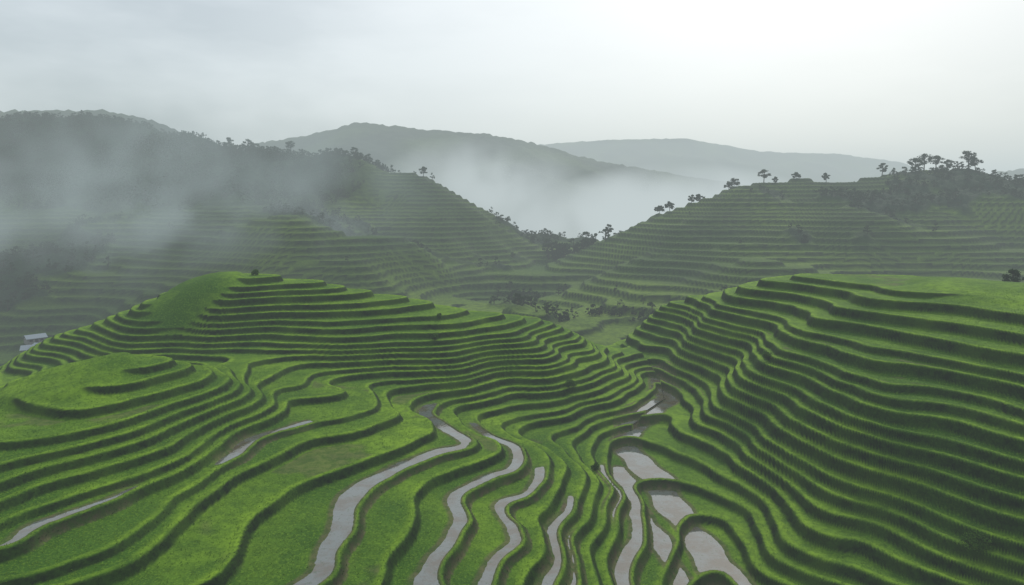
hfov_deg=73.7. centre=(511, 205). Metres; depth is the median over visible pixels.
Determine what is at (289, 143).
tree
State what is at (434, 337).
shrub
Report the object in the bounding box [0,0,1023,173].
sky
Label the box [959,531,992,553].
shrub
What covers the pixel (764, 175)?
tree
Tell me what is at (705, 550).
paddy water
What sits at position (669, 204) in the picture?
tree
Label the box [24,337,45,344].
walls
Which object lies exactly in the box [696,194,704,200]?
tree
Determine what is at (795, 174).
tree
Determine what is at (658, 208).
tree
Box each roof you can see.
[19,345,30,350]
[22,333,47,339]
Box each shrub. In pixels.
[251,269,258,274]
[430,333,438,339]
[566,378,576,387]
[590,462,598,469]
[762,351,771,358]
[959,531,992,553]
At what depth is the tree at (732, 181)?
448.30 m
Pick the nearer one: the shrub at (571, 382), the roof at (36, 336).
the shrub at (571, 382)
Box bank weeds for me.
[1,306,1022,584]
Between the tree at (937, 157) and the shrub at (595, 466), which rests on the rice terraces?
the shrub at (595, 466)
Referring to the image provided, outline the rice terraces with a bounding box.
[0,271,1023,584]
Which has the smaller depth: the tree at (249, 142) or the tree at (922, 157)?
the tree at (922, 157)
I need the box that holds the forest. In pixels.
[0,110,1023,321]
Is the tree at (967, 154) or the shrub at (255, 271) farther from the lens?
the tree at (967, 154)
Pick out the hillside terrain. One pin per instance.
(676, 254)
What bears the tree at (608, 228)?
on the hillside terrain
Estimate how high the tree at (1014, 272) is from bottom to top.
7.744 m
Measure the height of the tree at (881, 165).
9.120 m
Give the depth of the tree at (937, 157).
429.20 m
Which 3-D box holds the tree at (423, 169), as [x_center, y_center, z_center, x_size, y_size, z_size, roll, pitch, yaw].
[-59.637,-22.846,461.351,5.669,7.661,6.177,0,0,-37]
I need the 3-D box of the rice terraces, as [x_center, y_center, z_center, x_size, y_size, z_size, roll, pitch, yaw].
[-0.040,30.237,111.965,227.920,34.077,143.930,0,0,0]
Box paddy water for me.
[0,367,751,584]
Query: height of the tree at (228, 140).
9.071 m
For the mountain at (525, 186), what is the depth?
1148.37 m
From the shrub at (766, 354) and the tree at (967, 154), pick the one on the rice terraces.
the shrub at (766, 354)
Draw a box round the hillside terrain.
[0,114,1023,365]
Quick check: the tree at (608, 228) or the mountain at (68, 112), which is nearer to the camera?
the tree at (608, 228)
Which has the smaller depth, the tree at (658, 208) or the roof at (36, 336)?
the roof at (36, 336)
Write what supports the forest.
on the hillside terrain
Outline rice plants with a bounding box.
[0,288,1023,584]
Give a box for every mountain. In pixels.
[0,109,180,134]
[237,122,748,240]
[539,138,922,185]
[993,168,1023,179]
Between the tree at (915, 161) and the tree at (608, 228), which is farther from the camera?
the tree at (915, 161)
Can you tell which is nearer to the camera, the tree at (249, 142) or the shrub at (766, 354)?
the shrub at (766, 354)
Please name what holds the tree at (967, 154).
on the hillside terrain
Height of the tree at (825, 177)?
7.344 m
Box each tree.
[223,137,233,146]
[243,139,253,146]
[285,140,294,151]
[419,166,427,175]
[605,224,613,236]
[654,205,664,212]
[665,201,674,210]
[688,195,696,202]
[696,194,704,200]
[726,178,739,185]
[757,169,770,182]
[791,172,800,177]
[821,173,830,181]
[877,163,887,175]
[907,158,924,167]
[916,153,931,169]
[926,155,944,166]
[938,159,954,168]
[959,151,976,164]
[966,157,983,169]
[1002,268,1023,281]
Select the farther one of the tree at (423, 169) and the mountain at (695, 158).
the mountain at (695, 158)
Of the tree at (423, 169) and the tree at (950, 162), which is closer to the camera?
the tree at (950, 162)
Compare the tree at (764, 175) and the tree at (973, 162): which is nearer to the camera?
the tree at (973, 162)
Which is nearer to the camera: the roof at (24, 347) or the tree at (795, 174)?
the roof at (24, 347)
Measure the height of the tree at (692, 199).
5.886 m

